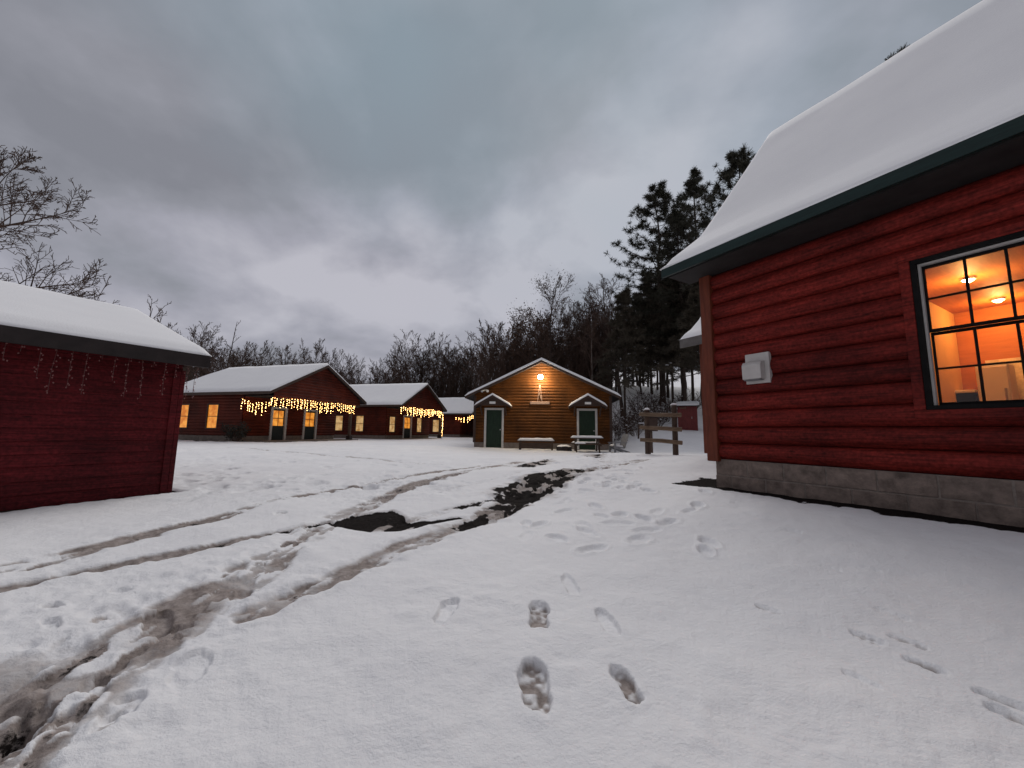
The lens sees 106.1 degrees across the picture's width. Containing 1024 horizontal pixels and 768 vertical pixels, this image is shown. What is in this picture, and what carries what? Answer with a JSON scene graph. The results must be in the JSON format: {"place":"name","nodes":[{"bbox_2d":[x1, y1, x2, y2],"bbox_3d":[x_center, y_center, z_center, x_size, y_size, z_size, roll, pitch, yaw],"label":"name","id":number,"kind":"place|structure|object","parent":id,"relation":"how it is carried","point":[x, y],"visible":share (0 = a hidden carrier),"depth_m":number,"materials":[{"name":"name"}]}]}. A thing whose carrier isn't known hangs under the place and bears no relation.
{"place":"outdoors","nodes":[
{"label":"outdoors","id":0,"kind":"place"},
{"bbox_2d":[0,0,981,387],"label":"sky","id":1,"kind":"structure","parent":0,"point":[350,175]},
{"bbox_2d":[0,370,1023,767],"bbox_3d":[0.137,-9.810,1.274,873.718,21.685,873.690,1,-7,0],"label":"snowy ground","id":2,"kind":"structure","parent":0,"point":[434,602],"depth_m":1.61,"materials":[{"name":"snow"}]},
{"bbox_2d":[0,145,106,301],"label":"bare tree","id":3,"kind":"object","parent":2,"relation":"on","point":[36,207],"visible":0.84,"depth_m":16.91,"materials":[{"name":"brown plant"}]},
{"bbox_2d":[59,272,119,304],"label":"sapling","id":4,"kind":"object","parent":2,"relation":"on","point":[93,289],"visible":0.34,"depth_m":23.95,"materials":[{"name":"brown plant"}]},
{"bbox_2d":[0,280,211,512],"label":"red shed","id":5,"kind":"structure","parent":2,"relation":"on","point":[101,438],"depth_m":4.13,"materials":[{"name":"wood"}]},
{"bbox_2d":[2,343,198,398],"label":"icicle lights","id":6,"kind":"object","parent":5,"relation":"hanging from","point":[41,359],"visible":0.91,"depth_m":3.96,"materials":[{"name":"plastic"}]},
{"bbox_2d":[183,321,220,381],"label":"bare tree","id":7,"kind":"object","parent":2,"relation":"on","point":[194,336],"visible":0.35,"depth_m":53.16,"materials":[{"name":"brown plant"}]},
{"bbox_2d":[183,329,223,381],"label":"bare tree","id":8,"kind":"object","parent":2,"relation":"on","point":[207,351],"visible":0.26,"depth_m":54.43,"materials":[{"name":"brown plant"}]},
{"bbox_2d":[184,333,226,378],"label":"bare tree","id":9,"kind":"object","parent":2,"relation":"on","point":[205,371],"visible":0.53,"depth_m":47.30,"materials":[{"name":"brown plant"}]},
{"bbox_2d":[191,342,256,374],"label":"bare tree","id":10,"kind":"object","parent":2,"relation":"on","point":[232,357],"visible":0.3,"depth_m":56.26,"materials":[{"name":"brown plant"}]},
{"bbox_2d":[221,422,251,441],"bbox_3d":[-15.537,2.690,21.471,1.527,1.248,1.991,4,-8,-24],"label":"shrub","id":11,"kind":"object","parent":2,"relation":"on","point":[231,432],"visible":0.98,"depth_m":21.27,"materials":[{"name":"brown plant"}]},
{"bbox_2d":[222,346,265,369],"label":"bare tree","id":12,"kind":"object","parent":2,"relation":"on","point":[240,361],"visible":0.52,"depth_m":47.86,"materials":[{"name":"brown plant"}]},
{"bbox_2d":[238,340,275,366],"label":"bare tree","id":13,"kind":"object","parent":2,"relation":"on","point":[269,354],"visible":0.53,"depth_m":55.24,"materials":[{"name":"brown plant"}]},
{"bbox_2d":[178,363,366,442],"bbox_3d":[-16.260,1.417,26.169,8.674,5.474,8.403,-1,-7,16],"label":"porch cabin","id":14,"kind":"object","parent":2,"relation":"on","point":[212,405],"visible":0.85,"depth_m":23.61,"materials":[{"name":"wood"}]},
{"bbox_2d":[180,404,189,428],"bbox_3d":[-19.833,1.944,23.258,0.940,1.480,0.105,-1,-7,16],"label":"window","id":15,"kind":"structure","parent":14,"relation":"in","point":[184,419],"depth_m":23.24,"materials":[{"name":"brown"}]},
{"bbox_2d":[205,404,219,428],"bbox_3d":[-17.573,1.897,22.616,0.940,1.480,0.105,-1,-7,16],"label":"window","id":16,"kind":"structure","parent":14,"relation":"in","point":[212,412],"depth_m":22.64,"materials":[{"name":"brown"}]},
{"bbox_2d":[271,409,284,439],"bbox_3d":[-14.735,2.547,24.225,0.110,1.940,0.920,-1,-7,16],"label":"door","id":17,"kind":"structure","parent":14,"relation":"in","point":[279,414],"depth_m":24.26,"materials":[{"name":"brown"}]},
{"bbox_2d":[304,411,314,438],"bbox_3d":[-14.034,2.857,26.667,0.110,1.940,0.940,-1,-7,16],"label":"door","id":18,"kind":"structure","parent":14,"relation":"in","point":[310,415],"depth_m":26.68,"materials":[{"name":"brown"}]},
{"bbox_2d":[257,343,296,365],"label":"bare tree","id":19,"kind":"object","parent":2,"relation":"on","point":[287,353],"visible":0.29,"depth_m":53.47,"materials":[{"name":"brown plant"}]},
{"bbox_2d":[273,345,312,364],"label":"bare tree","id":20,"kind":"object","parent":2,"relation":"on","point":[283,350],"visible":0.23,"depth_m":48.19,"materials":[{"name":"brown plant"}]},
{"bbox_2d":[293,338,342,373],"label":"bare tree","id":21,"kind":"object","parent":2,"relation":"on","point":[316,353],"visible":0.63,"depth_m":47.33,"materials":[{"name":"brown plant"}]},
{"bbox_2d":[310,348,345,380],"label":"bare tree","id":22,"kind":"object","parent":2,"relation":"on","point":[334,357],"visible":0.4,"depth_m":55.47,"materials":[{"name":"brown plant"}]},
{"bbox_2d":[333,349,365,383],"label":"bare tree","id":23,"kind":"object","parent":2,"relation":"on","point":[350,368],"visible":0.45,"depth_m":52.80,"materials":[{"name":"brown plant"}]},
{"bbox_2d":[341,355,366,384],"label":"bare tree","id":24,"kind":"object","parent":2,"relation":"on","point":[349,376],"visible":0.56,"depth_m":47.57,"materials":[{"name":"brown plant"}]},
{"bbox_2d":[348,358,387,383],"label":"bare tree","id":25,"kind":"object","parent":2,"relation":"on","point":[376,372],"visible":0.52,"depth_m":57.65,"materials":[{"name":"brown plant"}]},
{"bbox_2d":[364,354,413,383],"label":"bare tree","id":26,"kind":"object","parent":2,"relation":"on","point":[394,374],"visible":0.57,"depth_m":52.47,"materials":[{"name":"brown plant"}]},
{"bbox_2d":[334,383,446,439],"bbox_3d":[-11.861,2.687,35.995,8.674,5.471,8.390,-1,-7,16],"label":"porch cabin","id":27,"kind":"object","parent":2,"relation":"on","point":[382,414],"visible":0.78,"depth_m":33.02,"materials":[{"name":"wood"}]},
{"bbox_2d":[334,415,343,430],"bbox_3d":[-14.754,3.337,32.874,0.860,1.360,0.105,-1,-7,16],"label":"window","id":28,"kind":"structure","parent":27,"relation":"in","point":[339,419],"depth_m":32.88,"materials":[{"name":"yellow"}]},
{"bbox_2d":[355,415,364,431],"bbox_3d":[-12.773,3.315,32.307,0.860,1.400,0.105,-1,-7,16],"label":"window","id":29,"kind":"structure","parent":27,"relation":"in","point":[359,419],"depth_m":32.32,"materials":[{"name":"yellow"}]},
{"bbox_2d":[389,416,395,432],"bbox_3d":[-10.110,3.398,32.435,0.105,1.380,0.940,-1,-7,16],"label":"window","id":30,"kind":"structure","parent":27,"relation":"in","point":[392,419],"depth_m":32.52,"materials":[{"name":"yellow"}]},
{"bbox_2d":[404,416,410,437],"bbox_3d":[-9.479,3.904,34.675,0.074,1.940,1.140,-1,-7,16],"label":"door","id":31,"kind":"structure","parent":27,"relation":"in","point":[407,419],"depth_m":34.75,"materials":[{"name":"brown"}]},
{"bbox_2d":[383,340,417,383],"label":"bare tree","id":32,"kind":"object","parent":2,"relation":"on","point":[396,360],"visible":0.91,"depth_m":52.17,"materials":[{"name":"brown plant"}]},
{"bbox_2d":[386,329,430,382],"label":"bare tree","id":33,"kind":"object","parent":2,"relation":"on","point":[409,358],"visible":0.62,"depth_m":62.87,"materials":[{"name":"brown plant"}]},
{"bbox_2d":[387,331,447,387],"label":"bare tree","id":34,"kind":"object","parent":2,"relation":"on","point":[424,352],"visible":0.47,"depth_m":66.61,"materials":[{"name":"brown plant"}]},
{"bbox_2d":[406,349,438,388],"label":"bare tree","id":35,"kind":"object","parent":2,"relation":"on","point":[421,367],"visible":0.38,"depth_m":64.15,"materials":[{"name":"brown plant"}]},
{"bbox_2d":[416,332,457,397],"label":"bare tree","id":36,"kind":"object","parent":2,"relation":"on","point":[439,347],"visible":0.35,"depth_m":67.02,"materials":[{"name":"brown plant"}]},
{"bbox_2d":[411,347,474,394],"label":"bare tree","id":37,"kind":"object","parent":2,"relation":"on","point":[437,389],"visible":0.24,"depth_m":61.67,"materials":[{"name":"brown plant"}]},
{"bbox_2d":[432,347,456,397],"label":"bare tree","id":38,"kind":"object","parent":2,"relation":"on","point":[448,372],"visible":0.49,"depth_m":61.17,"materials":[{"name":"brown plant"}]},
{"bbox_2d":[422,347,469,396],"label":"bare tree","id":39,"kind":"object","parent":2,"relation":"on","point":[436,364],"visible":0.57,"depth_m":60.63,"materials":[{"name":"brown plant"}]},
{"bbox_2d":[429,397,473,437],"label":"porch cabin","id":40,"kind":"object","parent":2,"relation":"on","point":[458,408],"visible":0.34,"depth_m":46.41,"materials":[{"name":"wood"}]},
{"bbox_2d":[432,419,438,431],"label":"window","id":41,"kind":"structure","parent":40,"relation":"in","point":[435,422],"depth_m":46.50,"materials":[{"name":"yellow"}]},
{"bbox_2d":[430,340,481,397],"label":"bare tree","id":42,"kind":"object","parent":2,"relation":"on","point":[447,373],"visible":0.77,"depth_m":59.59,"materials":[{"name":"brown plant"}]},
{"bbox_2d":[445,354,477,396],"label":"bare tree","id":43,"kind":"object","parent":2,"relation":"on","point":[458,374],"visible":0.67,"depth_m":59.83,"materials":[{"name":"brown plant"}]},
{"bbox_2d":[451,331,494,392],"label":"bare tree","id":44,"kind":"object","parent":2,"relation":"on","point":[469,347],"visible":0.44,"depth_m":63.43,"materials":[{"name":"brown plant"}]},
{"bbox_2d":[459,322,502,387],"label":"bare tree","id":45,"kind":"object","parent":2,"relation":"on","point":[482,328],"visible":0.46,"depth_m":56.80,"materials":[{"name":"brown plant"}]},
{"bbox_2d":[352,357,614,397],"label":"thicket","id":46,"kind":"object","parent":2,"relation":"on","point":[472,384],"depth_m":59.30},
{"bbox_2d":[463,334,507,387],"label":"bare tree","id":47,"kind":"object","parent":2,"relation":"on","point":[483,358],"visible":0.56,"depth_m":42.76,"materials":[{"name":"brown plant"}]},
{"bbox_2d":[466,318,505,382],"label":"bare tree","id":48,"kind":"object","parent":2,"relation":"on","point":[485,342],"visible":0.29,"depth_m":64.05,"materials":[{"name":"brown plant"}]},
{"bbox_2d":[474,327,519,383],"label":"bare tree","id":49,"kind":"object","parent":2,"relation":"on","point":[495,354],"visible":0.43,"depth_m":40.65,"materials":[{"name":"brown plant"}]},
{"bbox_2d":[467,329,527,389],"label":"bare tree","id":50,"kind":"object","parent":2,"relation":"on","point":[509,359],"visible":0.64,"depth_m":39.50,"materials":[{"name":"brown plant"}]},
{"bbox_2d":[484,323,541,379],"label":"bare tree","id":51,"kind":"object","parent":2,"relation":"on","point":[500,333],"visible":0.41,"depth_m":40.99,"materials":[{"name":"brown plant"}]},
{"bbox_2d":[517,438,554,449],"bbox_3d":[1.208,3.054,19.324,1.860,0.695,0.460,0,-7,6],"label":"bench","id":52,"kind":"object","parent":2,"relation":"on","point":[523,444],"visible":0.98,"depth_m":19.14,"materials":[{"name":"brown wood"}]},
{"bbox_2d":[514,323,559,365],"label":"bare tree","id":53,"kind":"object","parent":2,"relation":"on","point":[535,350],"visible":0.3,"depth_m":39.45,"materials":[{"name":"brown plant"}]},
{"bbox_2d":[497,302,580,373],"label":"tree","id":54,"kind":"object","parent":2,"relation":"on","point":[526,325],"visible":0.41,"depth_m":40.19,"materials":[{"name":"brown plant"}]},
{"bbox_2d":[465,358,621,449],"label":"bathhouse","id":55,"kind":"structure","parent":2,"relation":"on","point":[506,414],"depth_m":20.54,"materials":[{"name":"wood"}]},
{"bbox_2d":[486,410,501,447],"bbox_3d":[-0.970,2.406,20.729,0.840,2.010,0.120,0,-7,6],"label":"door","id":56,"kind":"structure","parent":55,"relation":"in","point":[493,421],"depth_m":20.73,"materials":[{"name":"wood"}]},
{"bbox_2d":[579,411,594,448],"bbox_3d":[3.936,2.408,20.190,0.840,2.010,0.120,0,-7,6],"label":"door","id":57,"kind":"structure","parent":55,"relation":"in","point":[586,418],"depth_m":20.21,"materials":[{"name":"wood"}]},
{"bbox_2d":[509,319,577,369],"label":"bare tree","id":58,"kind":"object","parent":2,"relation":"on","point":[539,343],"visible":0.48,"depth_m":36.90,"materials":[{"name":"brown plant"}]},
{"bbox_2d":[507,265,593,365],"bbox_3d":[3.421,-2.594,36.286,7.974,16.823,6.113,4,-8,-23],"label":"oak tree","id":59,"kind":"object","parent":2,"relation":"on","point":[562,302],"visible":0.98,"depth_m":36.17,"materials":[{"name":"brown plant"}]},
{"bbox_2d":[538,304,583,373],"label":"bare tree","id":60,"kind":"object","parent":2,"relation":"on","point":[560,327],"visible":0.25,"depth_m":39.97,"materials":[{"name":"brown plant"}]},
{"bbox_2d":[532,314,594,372],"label":"bare tree","id":61,"kind":"object","parent":2,"relation":"on","point":[562,344],"visible":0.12,"depth_m":43.61,"materials":[{"name":"brown plant"}]},
{"bbox_2d":[556,445,571,450],"bbox_3d":[2.576,3.199,19.057,0.760,0.395,0.760,1,-7,0],"label":"fire pit","id":62,"kind":"object","parent":2,"relation":"on","point":[563,448],"visible":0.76,"depth_m":18.78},
{"bbox_2d":[546,302,604,377],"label":"bare tree","id":63,"kind":"object","parent":2,"relation":"on","point":[584,356],"visible":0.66,"depth_m":37.52,"materials":[{"name":"brown plant"}]},
{"bbox_2d":[554,333,599,379],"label":"bare tree","id":64,"kind":"object","parent":2,"relation":"on","point":[576,359],"visible":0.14,"depth_m":39.51,"materials":[{"name":"brown plant"}]},
{"bbox_2d":[570,436,604,452],"bbox_3d":[3.560,2.882,18.342,1.520,0.851,1.620,0,-7,6],"label":"picnic table","id":65,"kind":"object","parent":2,"relation":"on","point":[575,443],"visible":0.99,"depth_m":18.02,"materials":[{"name":"brown wood"}]},
{"bbox_2d":[564,316,619,381],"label":"bare tree","id":66,"kind":"object","parent":2,"relation":"on","point":[575,349],"visible":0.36,"depth_m":38.30,"materials":[{"name":"brown plant"}]},
{"bbox_2d":[577,298,609,380],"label":"birch tree","id":67,"kind":"object","parent":2,"relation":"on","point":[591,336],"visible":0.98,"depth_m":31.21,"materials":[{"name":"brown plant"}]},
{"bbox_2d":[576,292,611,385],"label":"bare tree","id":68,"kind":"object","parent":2,"relation":"on","point":[593,314],"visible":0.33,"depth_m":43.29,"materials":[{"name":"brown plant"}]},
{"bbox_2d":[568,300,621,384],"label":"bare tree","id":69,"kind":"object","parent":2,"relation":"on","point":[577,305],"visible":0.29,"depth_m":41.47,"materials":[{"name":"brown plant"}]},
{"bbox_2d":[584,295,626,388],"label":"bare tree","id":70,"kind":"object","parent":2,"relation":"on","point":[598,328],"visible":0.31,"depth_m":39.83,"materials":[{"name":"brown plant"}]},
{"bbox_2d":[578,273,634,419],"bbox_3d":[8.424,-3.603,35.278,5.287,14.470,5.709,-3,-8,26],"label":"bare tree","id":71,"kind":"object","parent":2,"relation":"on","point":[610,288],"visible":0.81,"depth_m":35.34,"materials":[{"name":"brown plant"}]},
{"bbox_2d":[597,302,636,391],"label":"bare tree","id":72,"kind":"object","parent":2,"relation":"on","point":[615,380],"visible":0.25,"depth_m":39.20,"materials":[{"name":"brown plant"}]},
{"bbox_2d":[608,434,629,452],"bbox_3d":[5.111,2.852,18.398,0.840,0.928,0.660,2,-7,-12],"label":"lawn chair","id":73,"kind":"object","parent":2,"relation":"on","point":[623,443],"visible":0.98,"depth_m":18.24,"materials":[{"name":"grey plastic"}]},
{"bbox_2d":[612,420,630,441],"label":"brush","id":74,"kind":"object","parent":2,"relation":"on","point":[617,432],"visible":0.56,"depth_m":24.50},
{"bbox_2d":[612,410,638,435],"bbox_3d":[7.542,2.749,26.860,2.412,1.990,2.378,2,-7,-6],"label":"brush","id":75,"kind":"object","parent":2,"relation":"on","point":[625,422],"visible":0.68,"depth_m":26.66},
{"bbox_2d":[592,287,659,420],"bbox_3d":[8.801,-1.914,29.446,5.743,11.820,5.596,4,-8,-25],"label":"hemlock tree","id":76,"kind":"object","parent":2,"relation":"on","point":[622,298],"visible":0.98,"depth_m":29.74,"materials":[{"name":"green plant"}]},
{"bbox_2d":[618,418,643,435],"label":"brush","id":77,"kind":"object","parent":2,"relation":"on","point":[634,428],"visible":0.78,"depth_m":25.35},
{"bbox_2d":[612,401,651,423],"bbox_3d":[9.213,2.278,31.092,2.854,2.388,2.895,6,-8,-34],"label":"brush","id":78,"kind":"object","parent":2,"relation":"on","point":[631,412],"visible":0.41,"depth_m":30.70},
{"bbox_2d":[617,406,651,430],"bbox_3d":[8.893,2.416,27.790,2.616,2.188,2.654,0,-7,9],"label":"brush","id":79,"kind":"object","parent":2,"relation":"on","point":[628,420],"visible":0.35,"depth_m":27.86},
{"bbox_2d":[620,321,653,390],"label":"hemlock tree","id":80,"kind":"object","parent":2,"relation":"on","point":[650,350],"visible":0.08,"depth_m":38.69,"materials":[{"name":"green plant"}]},
{"bbox_2d":[626,271,656,393],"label":"hemlock tree","id":81,"kind":"object","parent":2,"relation":"on","point":[644,306],"visible":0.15,"depth_m":40.02,"materials":[{"name":"green plant"}]},
{"bbox_2d":[626,390,660,410],"bbox_3d":[11.200,1.527,33.050,3.136,2.586,3.092,-1,-7,12],"label":"brush","id":82,"kind":"object","parent":2,"relation":"on","point":[638,397],"visible":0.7,"depth_m":32.74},
{"bbox_2d":[642,416,657,452],"bbox_3d":[6.317,2.407,17.448,0.600,2.066,0.480,1,-7,0],"label":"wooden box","id":83,"kind":"object","parent":2,"relation":"on","point":[653,421],"visible":0.3,"depth_m":17.36,"materials":[{"name":"brown wood"}]},
{"bbox_2d":[633,387,667,409],"bbox_3d":[12.515,1.261,34.763,2.854,2.388,2.895,-3,-8,28],"label":"brush","id":84,"kind":"object","parent":2,"relation":"on","point":[651,394],"visible":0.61,"depth_m":34.29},
{"bbox_2d":[604,179,705,401],"bbox_3d":[15.318,-9.219,37.139,9.676,23.177,11.134,4,-8,-23],"label":"pine tree","id":85,"kind":"object","parent":2,"relation":"on","point":[659,191],"visible":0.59,"depth_m":38.48,"materials":[{"name":"green plant"}]},
{"bbox_2d":[633,267,676,397],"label":"hemlock tree","id":86,"kind":"object","parent":2,"relation":"on","point":[667,377],"visible":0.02,"depth_m":38.41,"materials":[{"name":"green plant"}]},
{"bbox_2d":[636,399,677,425],"bbox_3d":[10.922,2.206,29.086,2.854,2.388,2.895,-5,-9,40],"label":"brush","id":87,"kind":"object","parent":2,"relation":"on","point":[661,419],"visible":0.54,"depth_m":28.59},
{"bbox_2d":[639,403,682,454],"bbox_3d":[4.348,1.446,11.281,1.157,1.791,0.273,-1,-7,14],"label":"rail fence","id":88,"kind":"object","parent":2,"relation":"on","point":[674,428],"visible":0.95,"depth_m":11.21,"materials":[{"name":"brown wood"}]},
{"bbox_2d":[627,279,699,402],"bbox_3d":[14.045,-3.376,33.543,7.179,12.913,6.995,2,-7,-9],"label":"hemlock tree","id":89,"kind":"object","parent":2,"relation":"on","point":[669,320],"visible":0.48,"depth_m":33.85,"materials":[{"name":"green plant"}]},
{"bbox_2d":[650,398,678,421],"bbox_3d":[12.099,2.112,30.945,2.654,2.188,2.616,3,-7,-18],"label":"brush","id":90,"kind":"object","parent":2,"relation":"on","point":[663,409],"visible":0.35,"depth_m":30.76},
{"bbox_2d":[631,292,699,405],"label":"hemlock tree","id":91,"kind":"object","parent":2,"relation":"on","point":[645,322],"visible":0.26,"depth_m":36.05,"materials":[{"name":"green plant"}]},
{"bbox_2d":[640,278,694,379],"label":"hemlock tree","id":92,"kind":"object","parent":2,"relation":"on","point":[673,352],"visible":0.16,"depth_m":34.08,"materials":[{"name":"green plant"}]},
{"bbox_2d":[630,207,707,400],"bbox_3d":[14.154,-6.430,33.445,10.278,19.230,8.932,3,-7,-16],"label":"pine tree","id":93,"kind":"object","parent":2,"relation":"on","point":[679,224],"visible":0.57,"depth_m":33.72,"materials":[{"name":"green plant"}]},
{"bbox_2d":[652,390,686,412],"bbox_3d":[13.818,1.633,32.919,2.854,2.388,2.895,1,-7,-3],"label":"brush","id":94,"kind":"object","parent":2,"relation":"on","point":[680,397],"visible":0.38,"depth_m":32.98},
{"bbox_2d":[655,350,694,400],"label":"hemlock tree","id":95,"kind":"object","parent":2,"relation":"on","point":[692,388],"depth_m":36.23,"materials":[{"name":"green plant"}]},
{"bbox_2d":[651,285,700,386],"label":"hemlock tree","id":96,"kind":"object","parent":2,"relation":"on","point":[688,318],"visible":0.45,"depth_m":26.56,"materials":[{"name":"green plant"}]},
{"bbox_2d":[657,281,701,404],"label":"hemlock tree","id":97,"kind":"object","parent":2,"relation":"on","point":[664,360],"visible":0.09,"depth_m":33.52,"materials":[{"name":"green plant"}]},
{"bbox_2d":[644,165,723,269],"bbox_3d":[19.060,-10.460,39.930,8.922,25.276,11.133,-4,-9,37],"label":"pine tree","id":98,"kind":"object","parent":2,"relation":"on","point":[694,180],"visible":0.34,"depth_m":39.87,"materials":[{"name":"green plant"}]},
{"bbox_2d":[676,401,698,430],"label":"outhouse","id":99,"kind":"structure","parent":2,"relation":"on","point":[688,418],"depth_m":26.58,"materials":[{"name":"wood"}]},
{"bbox_2d":[681,409,693,427],"bbox_3d":[12.114,2.380,26.560,0.720,1.350,0.057,-3,-8,26],"label":"door","id":100,"kind":"structure","parent":99,"relation":"in","point":[687,414],"depth_m":26.56,"materials":[{"name":"wood"}]},
{"bbox_2d":[680,317,706,452],"bbox_3d":[6.586,-0.498,8.950,4.347,5.713,2.914,5,-8,-29],"label":"red cabin","id":101,"kind":"object","parent":2,"relation":"on","point":[692,337],"visible":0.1,"depth_m":9.00,"materials":[{"name":"wood"}]},
{"bbox_2d":[680,143,754,290],"bbox_3d":[15.863,-6.645,27.401,7.815,21.238,8.993,0,-7,8],"label":"pine tree","id":102,"kind":"object","parent":2,"relation":"on","point":[741,161],"visible":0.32,"depth_m":27.36,"materials":[{"name":"green plant"}]},
{"bbox_2d":[660,0,1023,526],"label":"log lodge","id":103,"kind":"structure","parent":2,"relation":"on","point":[855,231],"depth_m":3.88,"materials":[{"name":"wood"}]},
{"bbox_2d":[742,352,771,384],"bbox_3d":[2.833,-0.185,4.469,0.160,0.355,0.265,5,-8,-29],"label":"wall vent","id":104,"kind":"object","parent":103,"relation":"attached to","point":[756,368],"depth_m":4.42,"materials":[{"name":"plastic"}]},
{"bbox_2d":[897,221,1023,418],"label":"window","id":105,"kind":"structure","parent":103,"relation":"in","point":[912,266],"depth_m":3.24,"materials":[{"name":"wood"}]},
{"bbox_2d":[955,389,978,401],"bbox_3d":[7.147,0.631,6.005,0.240,1.070,0.240,5,-8,-29],"label":"bin","id":106,"kind":"object","parent":103,"relation":"on","point":[967,395],"visible":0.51,"depth_m":5.99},
{"bbox_2d":[975,364,1018,400],"bbox_3d":[7.259,0.421,5.723,0.450,1.420,0.320,5,-8,-29],"label":"cabinet","id":107,"kind":"object","parent":103,"relation":"on","point":[1000,381],"visible":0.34,"depth_m":5.65,"materials":[{"name":"wood"}]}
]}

